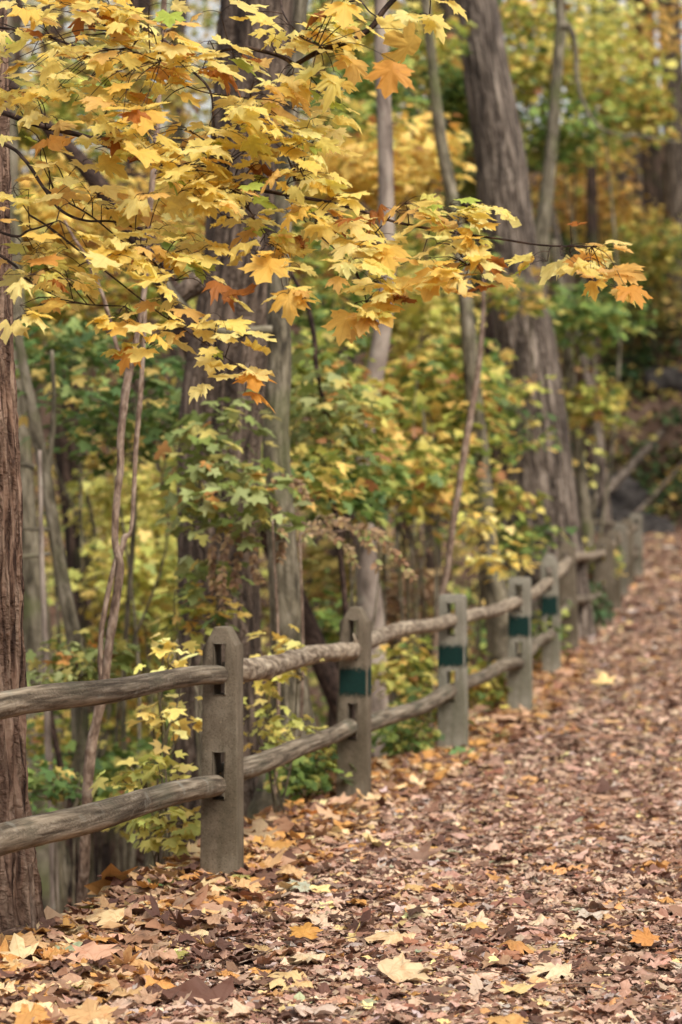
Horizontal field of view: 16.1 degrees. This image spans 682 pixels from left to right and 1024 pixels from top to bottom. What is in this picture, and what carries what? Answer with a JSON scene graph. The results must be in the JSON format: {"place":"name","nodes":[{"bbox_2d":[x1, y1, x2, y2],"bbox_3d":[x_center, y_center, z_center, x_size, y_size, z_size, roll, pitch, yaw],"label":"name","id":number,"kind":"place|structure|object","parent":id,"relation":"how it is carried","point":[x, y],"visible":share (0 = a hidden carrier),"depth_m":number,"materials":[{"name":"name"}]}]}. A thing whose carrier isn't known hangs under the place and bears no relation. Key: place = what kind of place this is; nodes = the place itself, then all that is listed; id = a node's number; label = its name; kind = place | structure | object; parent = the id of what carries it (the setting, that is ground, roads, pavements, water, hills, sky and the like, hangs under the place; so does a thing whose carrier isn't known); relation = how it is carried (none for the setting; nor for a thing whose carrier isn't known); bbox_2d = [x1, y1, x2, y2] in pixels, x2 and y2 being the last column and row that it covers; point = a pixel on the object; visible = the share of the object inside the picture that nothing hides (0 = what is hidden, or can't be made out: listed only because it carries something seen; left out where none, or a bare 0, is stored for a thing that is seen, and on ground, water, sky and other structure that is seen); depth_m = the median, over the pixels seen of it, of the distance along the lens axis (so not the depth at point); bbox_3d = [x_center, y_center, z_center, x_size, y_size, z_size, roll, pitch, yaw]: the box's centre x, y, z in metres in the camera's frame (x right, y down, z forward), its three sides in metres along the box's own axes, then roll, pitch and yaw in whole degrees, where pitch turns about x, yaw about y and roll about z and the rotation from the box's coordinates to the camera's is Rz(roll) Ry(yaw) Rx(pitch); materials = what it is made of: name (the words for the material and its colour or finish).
{"place":"outdoors","nodes":[
{"label":"outdoors","id":0,"kind":"place"},
{"bbox_2d":[8,149,681,1023],"bbox_3d":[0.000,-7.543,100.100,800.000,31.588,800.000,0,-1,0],"label":"ground","id":1,"kind":"structure","parent":0,"point":[670,437],"depth_m":54.32,"materials":[{"name":"soil"}]},
{"bbox_2d":[12,0,23,270],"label":"forest tree","id":2,"kind":"object","parent":1,"relation":"on","point":[17,21],"visible":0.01,"depth_m":39.99,"materials":[{"name":"brown plant"}]},
{"bbox_2d":[0,0,45,940],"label":"maple tree","id":3,"kind":"object","parent":1,"relation":"on","point":[14,884],"visible":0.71,"depth_m":8.91,"materials":[{"name":"brown plant"}]},
{"bbox_2d":[28,864,36,932],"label":"dead twig","id":4,"kind":"object","parent":1,"relation":"on","point":[32,897],"visible":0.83,"depth_m":8.68,"materials":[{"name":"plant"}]},
{"bbox_2d":[7,0,64,913],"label":"beech tree","id":5,"kind":"object","parent":1,"relation":"on","point":[32,625],"visible":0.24,"depth_m":18.91,"materials":[{"name":"grey plant"}]},
{"bbox_2d":[38,450,58,912],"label":"maple sapling","id":6,"kind":"object","parent":1,"relation":"on","point":[47,736],"visible":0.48,"depth_m":13.98,"materials":[{"name":"brown plant"}]},
{"bbox_2d":[13,298,94,900],"bbox_3d":[-2.074,-0.985,15.475,1.070,8.029,0.184,0,-1,-4],"label":"ironwood tree","id":7,"kind":"object","parent":1,"relation":"on","point":[66,601],"visible":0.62,"depth_m":15.46,"materials":[{"name":"grey plant"}]},
{"bbox_2d":[49,675,78,906],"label":"maple sapling","id":8,"kind":"object","parent":1,"relation":"on","point":[57,751],"visible":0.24,"depth_m":14.96,"materials":[{"name":"brown plant"}]},
{"bbox_2d":[26,627,139,911],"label":"spicebush","id":9,"kind":"object","parent":1,"relation":"on","point":[71,664],"visible":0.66,"depth_m":13.25,"materials":[{"name":"green plant"}]},
{"bbox_2d":[41,4,126,898],"bbox_3d":[-2.484,-1.624,23.982,0.909,11.133,0.764,0,-1,-33],"label":"oak tree","id":10,"kind":"object","parent":1,"relation":"on","point":[65,466],"visible":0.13,"depth_m":23.86,"materials":[{"name":"brown plant"}]},
{"bbox_2d":[26,709,169,896],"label":"maple shrub","id":11,"kind":"object","parent":1,"relation":"on","point":[107,765],"visible":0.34,"depth_m":15.53,"materials":[{"name":"green plant"}]},
{"bbox_2d":[13,309,185,876],"bbox_3d":[-1.701,0.719,16.325,1.706,4.380,2.743,1,-1,-40],"label":"maple shrub","id":12,"kind":"object","parent":1,"relation":"on","point":[106,396],"visible":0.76,"depth_m":16.13,"materials":[{"name":"green plant"}]},
{"bbox_2d":[14,44,204,887],"bbox_3d":[-2.183,-0.194,20.428,2.584,7.870,3.424,0,-1,0],"label":"maple shrub","id":13,"kind":"object","parent":1,"relation":"on","point":[44,212],"visible":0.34,"depth_m":20.03,"materials":[{"name":"yellow plant"}]},
{"bbox_2d":[43,451,178,868],"bbox_3d":[-1.714,1.367,20.449,1.570,3.876,3.126,0,-1,-12],"label":"maple shrub","id":14,"kind":"object","parent":1,"relation":"on","point":[148,558],"visible":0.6,"depth_m":20.13,"materials":[{"name":"yellow plant"}]},
{"bbox_2d":[63,0,166,902],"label":"young maple tree","id":15,"kind":"object","parent":1,"relation":"on","point":[104,658],"visible":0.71,"depth_m":10.89,"materials":[{"name":"brown plant"}]},
{"bbox_2d":[81,589,178,873],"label":"maple shrub","id":16,"kind":"object","parent":1,"relation":"on","point":[131,731],"visible":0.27,"depth_m":20.74,"materials":[{"name":"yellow plant"}]},
{"bbox_2d":[116,0,151,770],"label":"maple tree","id":17,"kind":"object","parent":1,"relation":"on","point":[147,9],"visible":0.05,"depth_m":33.89,"materials":[{"name":"brown plant"}]},
{"bbox_2d":[88,749,200,866],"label":"maple seedling","id":18,"kind":"object","parent":1,"relation":"on","point":[187,831],"visible":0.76,"depth_m":10.43,"materials":[{"name":"yellow plant"}]},
{"bbox_2d":[126,633,202,863],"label":"maple seedling","id":19,"kind":"object","parent":1,"relation":"on","point":[172,715],"visible":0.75,"depth_m":10.70,"materials":[{"name":"yellow plant"}]},
{"bbox_2d":[38,431,300,811],"bbox_3d":[-2.100,1.413,29.805,3.344,5.401,4.746,0,-1,0],"label":"maple shrub","id":20,"kind":"object","parent":1,"relation":"on","point":[50,583],"visible":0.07,"depth_m":29.39,"materials":[{"name":"green plant"}]},
{"bbox_2d":[161,0,186,703],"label":"forest tree","id":21,"kind":"object","parent":1,"relation":"on","point":[181,135],"visible":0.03,"depth_m":37.96,"materials":[{"name":"brown plant"}]},
{"bbox_2d":[8,75,374,757],"bbox_3d":[-1.179,-0.594,17.509,3.066,5.689,0.180,0,-1,0],"label":"maple tree","id":22,"kind":"object","parent":1,"relation":"on","point":[326,675],"visible":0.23,"depth_m":17.45,"materials":[{"name":"brown plant"}]},
{"bbox_2d":[28,0,366,853],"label":"maple shrub","id":23,"kind":"object","parent":1,"relation":"on","point":[318,282],"visible":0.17,"depth_m":22.48,"materials":[{"name":"yellow plant"}]},
{"bbox_2d":[162,0,292,864],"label":"tulip tree","id":24,"kind":"object","parent":1,"relation":"on","point":[233,277],"visible":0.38,"depth_m":14.21,"materials":[{"name":"brown plant"}]},
{"bbox_2d":[145,388,315,805],"bbox_3d":[-0.605,0.631,12.808,0.772,2.644,1.301,0,-1,-17],"label":"shrub","id":25,"kind":"object","parent":1,"relation":"on","point":[210,465],"visible":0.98,"depth_m":12.89,"materials":[{"name":"green plant"}]},
{"bbox_2d":[154,0,330,819],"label":"beech tree","id":26,"kind":"object","parent":1,"relation":"on","point":[278,392],"visible":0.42,"depth_m":13.64,"materials":[{"name":"grey plant"}]},
{"bbox_2d":[207,473,314,808],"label":"sumac shrub","id":27,"kind":"object","parent":1,"relation":"on","point":[258,577],"visible":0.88,"depth_m":12.70,"materials":[{"name":"green plant"}]},
{"bbox_2d":[243,624,328,812],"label":"maple seedling","id":28,"kind":"object","parent":1,"relation":"on","point":[275,727],"visible":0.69,"depth_m":11.98,"materials":[{"name":"yellow plant"}]},
{"bbox_2d":[0,554,603,1023],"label":"bank leaf litter","id":29,"kind":"object","parent":1,"relation":"on","point":[122,896],"visible":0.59,"depth_m":9.49,"materials":[{"name":"brown plant"}]},
{"bbox_2d":[254,744,356,803],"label":"bramble","id":30,"kind":"object","parent":1,"relation":"on","point":[303,777],"visible":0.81,"depth_m":12.83,"materials":[{"name":"green plant"}]},
{"bbox_2d":[32,297,607,838],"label":"ravine undergrowth","id":31,"kind":"object","parent":1,"relation":"on","point":[456,569],"visible":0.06,"depth_m":32.19,"materials":[{"name":"green plant"}]},
{"bbox_2d":[305,0,334,629],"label":"forest tree","id":32,"kind":"object","parent":1,"relation":"on","point":[316,540],"visible":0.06,"depth_m":41.84,"materials":[{"name":"brown plant"}]},
{"bbox_2d":[0,503,642,875],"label":"rail fence","id":33,"kind":"object","parent":1,"relation":"on","point":[222,837],"visible":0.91,"depth_m":12.21,"materials":[{"name":"brown wood"}]},
{"bbox_2d":[0,0,652,412],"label":"maple tree","id":34,"kind":"object","parent":1,"relation":"on","point":[216,188],"visible":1,"depth_m":7.43,"materials":[{"name":"yellow plant"}]},
{"bbox_2d":[260,327,417,774],"bbox_3d":[-0.075,0.449,16.972,1.244,3.553,1.793,0,-1,0],"label":"maple shrub","id":35,"kind":"object","parent":1,"relation":"on","point":[387,424],"visible":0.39,"depth_m":16.80,"materials":[{"name":"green plant"}]},
{"bbox_2d":[0,516,681,1023],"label":"path leaf litter","id":36,"kind":"object","parent":1,"relation":"on","point":[482,798],"visible":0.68,"depth_m":9.52,"materials":[{"name":"brown plant"}]},
{"bbox_2d":[55,941,82,955],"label":"fallen maple leaf","id":37,"kind":"object","parent":36,"relation":"on","point":[78,944],"visible":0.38,"depth_m":8.09,"materials":[{"name":"beige plant"}]},
{"bbox_2d":[58,998,118,1023],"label":"fallen maple leaf","id":38,"kind":"object","parent":36,"relation":"on","point":[90,1009],"visible":0.9,"depth_m":6.87,"materials":[{"name":"orange plant"}]},
{"bbox_2d":[82,908,120,922],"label":"fallen maple leaf","id":39,"kind":"object","parent":36,"relation":"on","point":[91,916],"visible":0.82,"depth_m":8.74,"materials":[{"name":"beige plant"}]},
{"bbox_2d":[129,959,164,974],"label":"fallen maple leaf","id":40,"kind":"object","parent":36,"relation":"on","point":[141,963],"visible":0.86,"depth_m":7.75,"materials":[{"name":"plant"}]},
{"bbox_2d":[218,907,231,915],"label":"fallen maple leaf","id":41,"kind":"object","parent":36,"relation":"on","point":[223,910],"visible":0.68,"depth_m":8.91,"materials":[{"name":"beige plant"}]},
{"bbox_2d":[255,970,313,993],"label":"fallen maple leaf","id":42,"kind":"object","parent":36,"relation":"on","point":[293,974],"visible":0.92,"depth_m":7.55,"materials":[{"name":"yellow plant"}]},
{"bbox_2d":[287,879,311,891],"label":"fallen maple leaf","id":43,"kind":"object","parent":36,"relation":"on","point":[304,886],"visible":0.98,"depth_m":9.63,"materials":[{"name":"beige plant"}]},
{"bbox_2d":[294,851,313,858],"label":"fallen maple leaf","id":44,"kind":"object","parent":36,"relation":"on","point":[309,856],"visible":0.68,"depth_m":10.54,"materials":[{"name":"plant"}]},
{"bbox_2d":[288,922,323,938],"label":"fallen maple leaf","id":45,"kind":"object","parent":36,"relation":"on","point":[308,930],"visible":1,"depth_m":8.28,"materials":[{"name":"orange plant"}]},
{"bbox_2d":[364,930,415,948],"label":"fallen maple leaf","id":46,"kind":"object","parent":36,"relation":"on","point":[390,936],"visible":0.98,"depth_m":8.30,"materials":[{"name":"beige plant"}]},
{"bbox_2d":[377,951,437,983],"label":"fallen maple leaf","id":47,"kind":"object","parent":36,"relation":"on","point":[398,968],"visible":1,"depth_m":7.64,"materials":[{"name":"beige plant"}]},
{"bbox_2d":[403,884,426,892],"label":"fallen maple leaf","id":48,"kind":"object","parent":36,"relation":"on","point":[415,887],"visible":1,"depth_m":9.54,"materials":[{"name":"orange plant"}]},
{"bbox_2d":[406,903,444,921],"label":"fallen maple leaf","id":49,"kind":"object","parent":36,"relation":"on","point":[423,915],"visible":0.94,"depth_m":8.94,"materials":[{"name":"beige plant"}]},
{"bbox_2d":[460,921,489,929],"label":"fallen maple leaf","id":50,"kind":"object","parent":36,"relation":"on","point":[474,924],"visible":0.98,"depth_m":8.58,"materials":[{"name":"plant"}]},
{"bbox_2d":[482,1013,527,1023],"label":"fallen maple leaf","id":51,"kind":"object","parent":36,"relation":"on","point":[513,1018],"visible":1,"depth_m":6.86,"materials":[{"name":"orange plant"}]},
{"bbox_2d":[495,939,533,953],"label":"fallen maple leaf","id":52,"kind":"object","parent":36,"relation":"on","point":[520,946],"visible":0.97,"depth_m":8.14,"materials":[{"name":"orange plant"}]},
{"bbox_2d":[525,962,573,979],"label":"fallen maple leaf","id":53,"kind":"object","parent":36,"relation":"on","point":[564,969],"visible":1,"depth_m":7.64,"materials":[{"name":"beige plant"}]},
{"bbox_2d":[630,927,659,945],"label":"fallen maple leaf","id":54,"kind":"object","parent":36,"relation":"on","point":[645,937],"visible":1,"depth_m":8.27,"materials":[{"name":"orange plant"}]},
{"bbox_2d":[0,758,681,1023],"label":"path twigs","id":55,"kind":"object","parent":1,"relation":"on","point":[357,1007],"visible":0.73,"depth_m":8.77,"materials":[{"name":"brown wood"}]},
{"bbox_2d":[289,266,396,737],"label":"spicebush","id":56,"kind":"object","parent":1,"relation":"on","point":[327,490],"visible":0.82,"depth_m":14.78,"materials":[{"name":"green plant"}]},
{"bbox_2d":[327,2,359,769],"bbox_3d":[0.042,-2.395,27.030,0.494,11.132,0.502,0,-1,0],"label":"maple tree","id":57,"kind":"object","parent":1,"relation":"on","point":[330,718],"visible":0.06,"depth_m":26.90,"materials":[{"name":"brown plant"}]},
{"bbox_2d":[22,0,681,488],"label":"woods","id":58,"kind":"object","parent":1,"relation":"on","point":[206,16],"visible":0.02,"depth_m":60.14,"materials":[{"name":"green plant"}]},
{"bbox_2d":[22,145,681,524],"bbox_3d":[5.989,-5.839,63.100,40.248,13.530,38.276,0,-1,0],"label":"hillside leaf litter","id":59,"kind":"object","parent":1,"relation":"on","point":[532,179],"visible":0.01,"depth_m":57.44,"materials":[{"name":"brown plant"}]},
{"bbox_2d":[294,514,418,794],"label":"sumac shrub","id":60,"kind":"object","parent":1,"relation":"on","point":[359,531],"visible":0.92,"depth_m":13.20,"materials":[{"name":"brown plant"}]},
{"bbox_2d":[261,538,459,710],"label":"maple shrub","id":61,"kind":"object","parent":1,"relation":"on","point":[327,587],"visible":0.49,"depth_m":21.99,"materials":[{"name":"green plant"}]},
{"bbox_2d":[355,0,394,757],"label":"maple tree","id":62,"kind":"object","parent":1,"relation":"on","point":[366,582],"visible":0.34,"depth_m":17.97,"materials":[{"name":"brown plant"}]},
{"bbox_2d":[292,92,475,707],"bbox_3d":[0.302,-0.789,21.594,1.919,6.175,3.250,0,-1,0],"label":"maple sapling","id":63,"kind":"object","parent":1,"relation":"on","point":[415,161],"visible":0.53,"depth_m":21.12,"materials":[{"name":"yellow plant"}]},
{"bbox_2d":[300,0,476,728],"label":"maple sapling","id":64,"kind":"object","parent":1,"relation":"on","point":[364,87],"visible":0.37,"depth_m":24.40,"materials":[{"name":"yellow plant"}]},
{"bbox_2d":[293,211,502,733],"bbox_3d":[0.592,-0.435,21.439,1.384,5.229,6.994,0,-1,8],"label":"maple shrub","id":65,"kind":"object","parent":1,"relation":"on","point":[417,314],"visible":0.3,"depth_m":21.67,"materials":[{"name":"yellow plant"}]},
{"bbox_2d":[371,635,437,746],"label":"maple seedling","id":66,"kind":"object","parent":1,"relation":"on","point":[422,658],"visible":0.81,"depth_m":16.67,"materials":[{"name":"yellow plant"}]},
{"bbox_2d":[400,0,422,550],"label":"forest tree","id":67,"kind":"object","parent":1,"relation":"on","point":[404,529],"visible":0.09,"depth_m":45.95,"materials":[{"name":"brown plant"}]},
{"bbox_2d":[371,671,474,758],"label":"bramble","id":68,"kind":"object","parent":1,"relation":"on","point":[405,731],"visible":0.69,"depth_m":15.52,"materials":[{"name":"green plant"}]},
{"bbox_2d":[424,80,442,688],"bbox_3d":[1.381,-3.679,36.048,0.380,13.203,0.384,0,-1,0],"label":"oak tree","id":69,"kind":"object","parent":1,"relation":"on","point":[429,561],"visible":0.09,"depth_m":35.91,"materials":[{"name":"brown plant"}]},
{"bbox_2d":[355,337,521,728],"bbox_3d":[0.811,0.211,20.843,1.655,3.652,3.713,0,-1,0],"label":"maple shrub","id":70,"kind":"object","parent":1,"relation":"on","point":[432,395],"visible":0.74,"depth_m":20.54,"materials":[{"name":"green plant"}]},
{"bbox_2d":[424,244,486,732],"bbox_3d":[0.801,-0.015,17.001,0.453,3.796,0.064,0,-1,0],"label":"maple sapling","id":71,"kind":"object","parent":1,"relation":"on","point":[460,478],"visible":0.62,"depth_m":16.99,"materials":[{"name":"brown plant"}]},
{"bbox_2d":[412,0,509,583],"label":"oak tree","id":72,"kind":"object","parent":1,"relation":"on","point":[453,97],"visible":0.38,"depth_m":27.75,"materials":[{"name":"brown plant"}]},
{"bbox_2d":[421,0,520,690],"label":"maple tree","id":73,"kind":"object","parent":1,"relation":"on","point":[495,590],"visible":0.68,"depth_m":20.46,"materials":[{"name":"grey plant"}]},
{"bbox_2d":[478,0,502,650],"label":"forest tree","id":74,"kind":"object","parent":1,"relation":"on","point":[483,625],"visible":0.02,"depth_m":39.86,"materials":[{"name":"brown plant"}]},
{"bbox_2d":[455,503,541,707],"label":"maple shrub","id":75,"kind":"object","parent":1,"relation":"on","point":[479,560],"visible":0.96,"depth_m":18.92,"materials":[{"name":"yellow plant"}]},
{"bbox_2d":[451,600,574,709],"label":"bramble","id":76,"kind":"object","parent":1,"relation":"on","point":[497,693],"visible":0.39,"depth_m":18.95,"materials":[{"name":"green plant"}]},
{"bbox_2d":[473,266,566,624],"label":"maple shrub","id":77,"kind":"object","parent":1,"relation":"on","point":[514,302],"visible":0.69,"depth_m":24.51,"materials":[{"name":"green plant"}]},
{"bbox_2d":[470,465,577,649],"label":"maple shrub","id":78,"kind":"object","parent":1,"relation":"on","point":[507,502],"visible":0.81,"depth_m":23.35,"materials":[{"name":"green plant"}]},
{"bbox_2d":[454,0,596,650],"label":"ash tree","id":79,"kind":"object","parent":1,"relation":"on","point":[502,177],"visible":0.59,"depth_m":26.38,"materials":[{"name":"grey plant"}]},
{"bbox_2d":[422,136,681,523],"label":"hillside ground cover","id":80,"kind":"object","parent":1,"relation":"on","point":[635,373],"visible":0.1,"depth_m":56.59,"materials":[{"name":"green plant"}]},
{"bbox_2d":[631,462,681,513],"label":"fallen branch","id":81,"kind":"object","parent":80,"relation":"on","point":[641,507],"visible":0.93,"depth_m":51.54,"materials":[{"name":"wood"}]},
{"bbox_2d":[507,0,612,544],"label":"ash tree","id":82,"kind":"object","parent":1,"relation":"on","point":[601,460],"visible":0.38,"depth_m":46.95,"materials":[{"name":"grey plant"}]},
{"bbox_2d":[573,0,582,180],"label":"forest tree","id":83,"kind":"object","parent":1,"relation":"on","point":[577,7],"visible":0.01,"depth_m":66.08,"materials":[{"name":"brown plant"}]},
{"bbox_2d":[498,0,681,538],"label":"maple sapling","id":84,"kind":"object","parent":1,"relation":"on","point":[607,59],"visible":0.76,"depth_m":38.78,"materials":[{"name":"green plant"}]},
{"bbox_2d":[584,1,599,508],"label":"forest tree","id":85,"kind":"object","parent":1,"relation":"on","point":[591,210],"visible":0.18,"depth_m":51.97,"materials":[{"name":"brown plant"}]},
{"bbox_2d":[528,121,675,346],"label":"maple sapling","id":86,"kind":"object","parent":1,"relation":"on","point":[604,210],"visible":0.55,"depth_m":57.05,"materials":[{"name":"yellow plant"}]},
{"bbox_2d":[547,240,657,603],"bbox_3d":[2.861,-0.852,28.069,1.596,4.856,2.319,0,-1,0],"label":"birch tree","id":87,"kind":"object","parent":1,"relation":"on","point":[586,317],"visible":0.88,"depth_m":27.99,"materials":[{"name":"green plant"}]},
{"bbox_2d":[583,537,625,630],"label":"bramble","id":88,"kind":"object","parent":1,"relation":"on","point":[601,613],"visible":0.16,"depth_m":27.01,"materials":[{"name":"green plant"}]},
{"bbox_2d":[534,0,681,295],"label":"cherry tree","id":89,"kind":"object","parent":1,"relation":"on","point":[563,26],"visible":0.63,"depth_m":30.98,"materials":[{"name":"grey plant"}]},
{"bbox_2d":[575,472,647,511],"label":"boulder","id":90,"kind":"object","parent":1,"relation":"on","point":[627,494],"visible":0.24,"depth_m":51.89,"materials":[{"name":"grey stone"}]},
{"bbox_2d":[601,0,631,249],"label":"oak tree","id":91,"kind":"object","parent":1,"relation":"on","point":[622,177],"visible":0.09,"depth_m":61.88,"materials":[{"name":"yellow plant"}]},
{"bbox_2d":[608,326,639,395],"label":"fallen branch","id":92,"kind":"object","parent":1,"relation":"on","point":[628,359],"visible":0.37,"depth_m":57.76,"materials":[{"name":"brown wood"}]},
{"bbox_2d":[590,426,666,510],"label":"fallen log","id":93,"kind":"object","parent":1,"relation":"on","point":[618,479],"visible":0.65,"depth_m":52.38,"materials":[{"name":"brown wood"}]},
{"bbox_2d":[578,211,681,367],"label":"maple sapling","id":94,"kind":"object","parent":1,"relation":"on","point":[652,274],"visible":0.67,"depth_m":55.85,"materials":[{"name":"yellow plant"}]},
{"bbox_2d":[591,509,675,533],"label":"boulder","id":95,"kind":"object","parent":1,"relation":"on","point":[652,523],"visible":0.3,"depth_m":51.06,"materials":[{"name":"grey stone"}]},
{"bbox_2d":[626,0,653,342],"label":"maple tree","id":96,"kind":"object","parent":1,"relation":"on","point":[638,177],"visible":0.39,"depth_m":58.02,"materials":[{"name":"brown plant"}]},
{"bbox_2d":[632,0,662,270],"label":"oak tree","id":97,"kind":"object","parent":1,"relation":"on","point":[652,181],"visible":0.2,"depth_m":59.82,"materials":[{"name":"brown plant"}]},
{"bbox_2d":[643,367,681,393],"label":"boulder","id":98,"kind":"object","parent":1,"relation":"on","point":[670,378],"visible":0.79,"depth_m":55.67,"materials":[{"name":"grey stone"}]},
{"bbox_2d":[658,0,681,330],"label":"oak tree","id":99,"kind":"object","parent":1,"relation":"on","point":[672,182],"visible":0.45,"depth_m":57.85,"materials":[{"name":"brown plant"}]},
{"bbox_2d":[22,0,681,171],"label":"sky","id":100,"kind":"structure","parent":0,"point":[200,30],"materials":[{"name":"white"}]}
]}

